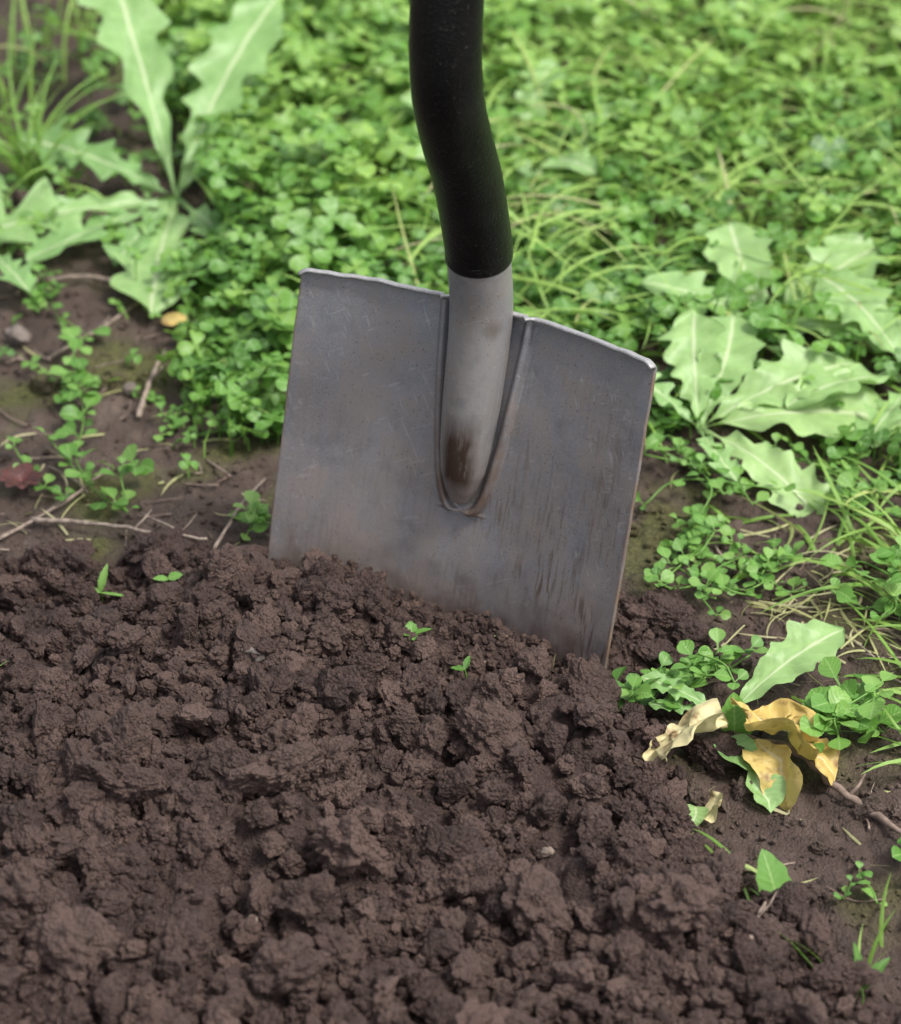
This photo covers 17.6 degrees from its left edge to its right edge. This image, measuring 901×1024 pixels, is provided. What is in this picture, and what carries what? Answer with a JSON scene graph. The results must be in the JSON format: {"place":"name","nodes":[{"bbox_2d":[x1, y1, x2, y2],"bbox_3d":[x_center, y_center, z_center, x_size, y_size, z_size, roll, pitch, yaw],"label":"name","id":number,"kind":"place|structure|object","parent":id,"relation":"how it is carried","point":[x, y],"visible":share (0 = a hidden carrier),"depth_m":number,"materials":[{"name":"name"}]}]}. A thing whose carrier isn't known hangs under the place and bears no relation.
{"place":"outdoors","nodes":[
{"label":"outdoors","id":0,"kind":"place"},
{"bbox_2d":[0,0,900,1023],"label":"ground","id":1,"kind":"structure","parent":0,"point":[572,874],"depth_m":1.77,"materials":[{"name":"soil"}]},
{"bbox_2d":[0,462,44,489],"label":"reddish weed","id":2,"kind":"object","parent":1,"relation":"on","point":[22,475],"visible":1,"depth_m":1.82,"materials":[{"name":"red plant"}]},
{"bbox_2d":[0,174,87,292],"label":"dandelion plant","id":3,"kind":"object","parent":1,"relation":"on","point":[22,277],"visible":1,"depth_m":1.99,"materials":[{"name":"green plant"}]},
{"bbox_2d":[0,468,109,539],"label":"twig","id":4,"kind":"object","parent":1,"relation":"on","point":[60,503],"visible":0.94,"depth_m":1.80,"materials":[{"name":"wood"}]},
{"bbox_2d":[35,274,110,281],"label":"twig","id":5,"kind":"object","parent":1,"relation":"on","point":[78,276],"visible":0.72,"depth_m":2.00,"materials":[{"name":"brown plant"}]},
{"bbox_2d":[5,326,153,512],"bbox_3d":[-0.233,-0.065,1.866,0.096,0.024,0.212,0,36,0],"label":"chickweed plant","id":6,"kind":"object","parent":1,"relation":"on","point":[70,413],"visible":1,"depth_m":1.83,"materials":[{"name":"green plant"}]},
{"bbox_2d":[44,301,140,361],"bbox_3d":[-0.233,-0.129,1.969,0.008,0.010,0.114,25,43,30],"label":"twig","id":7,"kind":"object","parent":1,"relation":"on","point":[57,352],"visible":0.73,"depth_m":1.96,"materials":[{"name":"brown plant"}]},
{"bbox_2d":[29,509,206,539],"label":"twig","id":8,"kind":"object","parent":1,"relation":"on","point":[69,521],"visible":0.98,"depth_m":1.77,"materials":[{"name":"wood"}]},
{"bbox_2d":[0,0,283,313],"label":"dandelion plant","id":9,"kind":"object","parent":1,"relation":"on","point":[228,64],"visible":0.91,"depth_m":2.10,"materials":[{"name":"green plant"}]},
{"bbox_2d":[136,349,166,418],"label":"twig","id":10,"kind":"object","parent":1,"relation":"on","point":[142,403],"visible":0.88,"depth_m":1.90,"materials":[{"name":"wood"}]},
{"bbox_2d":[141,512,196,529],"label":"twig","id":11,"kind":"object","parent":1,"relation":"on","point":[164,523],"visible":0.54,"depth_m":1.77,"materials":[{"name":"wood"}]},
{"bbox_2d":[162,313,185,324],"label":"withered leaf","id":12,"kind":"object","parent":1,"relation":"on","point":[171,318],"visible":0.95,"depth_m":1.96,"materials":[{"name":"yellow plant"}]},
{"bbox_2d":[212,478,265,549],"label":"twig","id":13,"kind":"object","parent":1,"relation":"on","point":[219,539],"visible":0.87,"depth_m":1.77,"materials":[{"name":"wood"}]},
{"bbox_2d":[228,490,271,540],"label":"chickweed plant","id":14,"kind":"object","parent":1,"relation":"on","point":[254,517],"visible":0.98,"depth_m":1.77,"materials":[{"name":"green plant"}]},
{"bbox_2d":[3,324,882,921],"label":"pebbles","id":15,"kind":"object","parent":1,"relation":"on","point":[19,334],"visible":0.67,"depth_m":1.90,"materials":[{"name":"stone"}]},
{"bbox_2d":[0,121,900,1023],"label":"soil clods","id":16,"kind":"object","parent":1,"relation":"on","point":[672,875],"visible":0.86,"depth_m":1.53,"materials":[{"name":"brown soil"}]},
{"bbox_2d":[95,563,123,601],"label":"seedling","id":17,"kind":"object","parent":16,"relation":"on","point":[102,579],"visible":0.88,"depth_m":1.72,"materials":[{"name":"green plant"}]},
{"bbox_2d":[153,571,182,581],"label":"seedling","id":18,"kind":"object","parent":16,"relation":"on","point":[175,575],"visible":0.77,"depth_m":1.70,"materials":[{"name":"green plant"}]},
{"bbox_2d":[404,621,431,639],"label":"seedling","id":19,"kind":"object","parent":16,"relation":"on","point":[411,626],"visible":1,"depth_m":1.66,"materials":[{"name":"green plant"}]},
{"bbox_2d":[451,656,470,677],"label":"seedling","id":20,"kind":"object","parent":16,"relation":"on","point":[466,662],"visible":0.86,"depth_m":1.64,"materials":[{"name":"green plant"}]},
{"bbox_2d":[267,0,656,668],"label":"square mouth shovel","id":21,"kind":"object","parent":16,"relation":"in","point":[473,440],"visible":0.81,"depth_m":1.67,"materials":[{"name":"metal"}]},
{"bbox_2d":[718,692,757,734],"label":"broadleaf seedling","id":22,"kind":"object","parent":16,"relation":"on","point":[730,708],"visible":0.54,"depth_m":1.61,"materials":[{"name":"green plant"}]},
{"bbox_2d":[756,849,791,893],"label":"broadleaf seedling","id":23,"kind":"object","parent":16,"relation":"on","point":[771,874],"visible":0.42,"depth_m":1.51,"materials":[{"name":"green plant"}]},
{"bbox_2d":[853,942,889,1003],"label":"seedling","id":24,"kind":"object","parent":16,"relation":"on","point":[880,965],"visible":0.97,"depth_m":1.45,"materials":[{"name":"green plant"}]},
{"bbox_2d":[0,0,900,501],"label":"clover patch","id":25,"kind":"object","parent":1,"relation":"on","point":[304,142],"visible":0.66,"depth_m":2.06,"materials":[{"name":"green plant"}]},
{"bbox_2d":[0,0,900,1003],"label":"grass","id":26,"kind":"structure","parent":1,"relation":"on","point":[28,168],"depth_m":2.07,"materials":[{"name":"green plant"}]},
{"bbox_2d":[0,190,900,882],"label":"straw litter","id":27,"kind":"object","parent":1,"relation":"on","point":[760,604],"visible":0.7,"depth_m":1.72,"materials":[{"name":"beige plant"}]},
{"bbox_2d":[0,233,900,945],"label":"twig litter","id":28,"kind":"object","parent":1,"relation":"on","point":[890,631],"visible":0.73,"depth_m":1.81,"materials":[{"name":"brown plant"}]},
{"bbox_2d":[21,263,900,531],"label":"chickweed plant","id":29,"kind":"object","parent":1,"relation":"on","point":[846,472],"visible":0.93,"depth_m":1.81,"materials":[{"name":"green plant"}]},
{"bbox_2d":[396,58,643,175],"bbox_3d":[0.052,-0.272,2.128,0.184,0.053,0.172,0,36,0],"label":"dandelion plant","id":30,"kind":"object","parent":1,"relation":"on","point":[583,162],"visible":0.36,"depth_m":2.13,"materials":[{"name":"green plant"}]},
{"bbox_2d":[612,628,767,709],"bbox_3d":[0.135,0.097,1.653,0.100,0.034,0.058,-14,38,-19],"label":"chickweed plant","id":31,"kind":"object","parent":1,"relation":"on","point":[704,662],"visible":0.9,"depth_m":1.65,"materials":[{"name":"green plant"}]},
{"bbox_2d":[644,504,807,619],"bbox_3d":[0.165,0.030,1.735,0.102,0.024,0.106,18,40,23],"label":"chickweed plant","id":32,"kind":"object","parent":1,"relation":"on","point":[710,571],"visible":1,"depth_m":1.74,"materials":[{"name":"green plant"}]},
{"bbox_2d":[687,735,786,832],"bbox_3d":[0.158,0.151,1.575,0.048,0.018,0.067,14,38,18],"label":"wilted green leaf","id":33,"kind":"object","parent":1,"relation":"on","point":[700,813],"visible":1,"depth_m":1.58,"materials":[{"name":"green plant"}]},
{"bbox_2d":[648,694,830,822],"bbox_3d":[0.162,0.129,1.586,0.094,0.045,0.071,-12,38,-16],"label":"withered leaf","id":34,"kind":"object","parent":1,"relation":"on","point":[781,718],"visible":1,"depth_m":1.58,"materials":[{"name":"yellow plant"}]},
{"bbox_2d":[641,619,844,717],"bbox_3d":[0.172,0.096,1.630,0.118,0.033,0.061,-9,37,-12],"label":"dandelion plant","id":35,"kind":"object","parent":1,"relation":"on","point":[801,648],"visible":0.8,"depth_m":1.64,"materials":[{"name":"green plant"}]},
{"bbox_2d":[749,891,776,938],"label":"twig","id":36,"kind":"object","parent":1,"relation":"on","point":[763,908],"visible":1,"depth_m":1.47,"materials":[{"name":"wood"}]},
{"bbox_2d":[642,220,900,357],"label":"dandelion plant","id":37,"kind":"object","parent":1,"relation":"on","point":[735,235],"visible":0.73,"depth_m":1.96,"materials":[{"name":"green plant"}]},
{"bbox_2d":[653,308,900,517],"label":"dandelion plant","id":38,"kind":"object","parent":1,"relation":"on","point":[698,346],"visible":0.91,"depth_m":1.85,"materials":[{"name":"green plant"}]},
{"bbox_2d":[734,733,900,834],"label":"twig","id":39,"kind":"object","parent":1,"relation":"on","point":[850,796],"visible":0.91,"depth_m":1.58,"materials":[{"name":"wood"}]},
{"bbox_2d":[785,269,900,445],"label":"dandelion plant","id":40,"kind":"object","parent":1,"relation":"on","point":[866,316],"visible":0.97,"depth_m":1.90,"materials":[{"name":"green plant"}]},
{"bbox_2d":[791,535,900,752],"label":"chickweed plant","id":41,"kind":"object","parent":1,"relation":"on","point":[834,708],"visible":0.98,"depth_m":1.61,"materials":[{"name":"green plant"}]},
{"bbox_2d":[834,837,900,905],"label":"chickweed plant","id":42,"kind":"object","parent":1,"relation":"on","point":[896,854],"visible":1,"depth_m":1.52,"materials":[{"name":"green plant"}]}
]}

